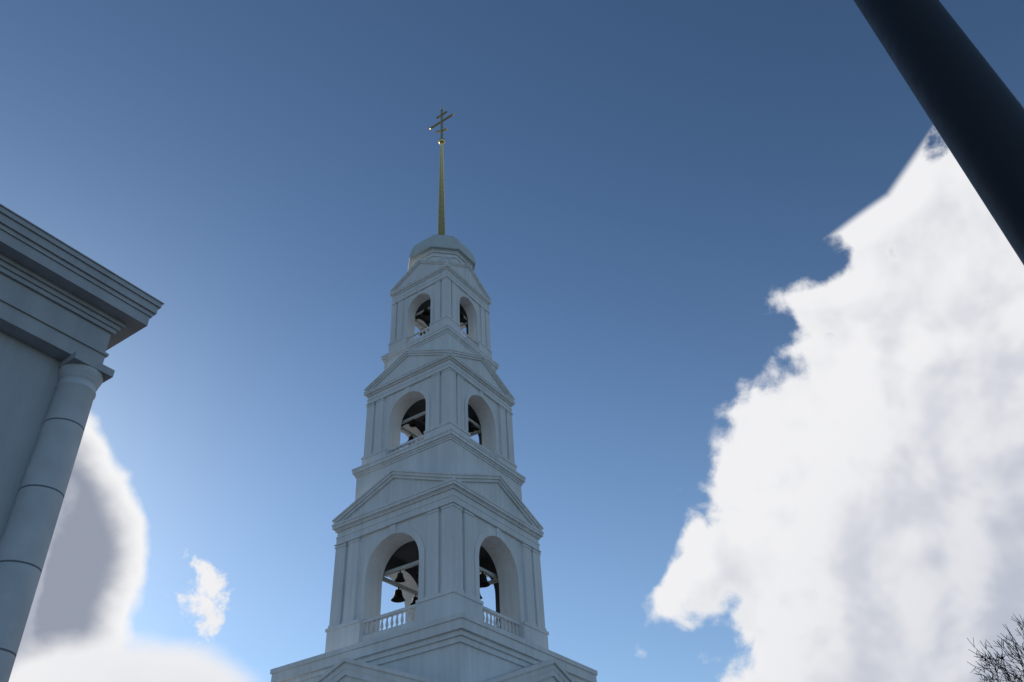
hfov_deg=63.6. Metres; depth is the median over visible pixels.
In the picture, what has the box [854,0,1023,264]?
pole
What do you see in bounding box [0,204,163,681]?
cathedral corner
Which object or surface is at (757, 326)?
sky
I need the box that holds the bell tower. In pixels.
[270,108,597,681]
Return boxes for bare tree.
[967,614,1023,681]
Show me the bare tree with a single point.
(1014, 674)
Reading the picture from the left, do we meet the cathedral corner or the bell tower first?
the cathedral corner
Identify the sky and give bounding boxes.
[0,0,1023,681]

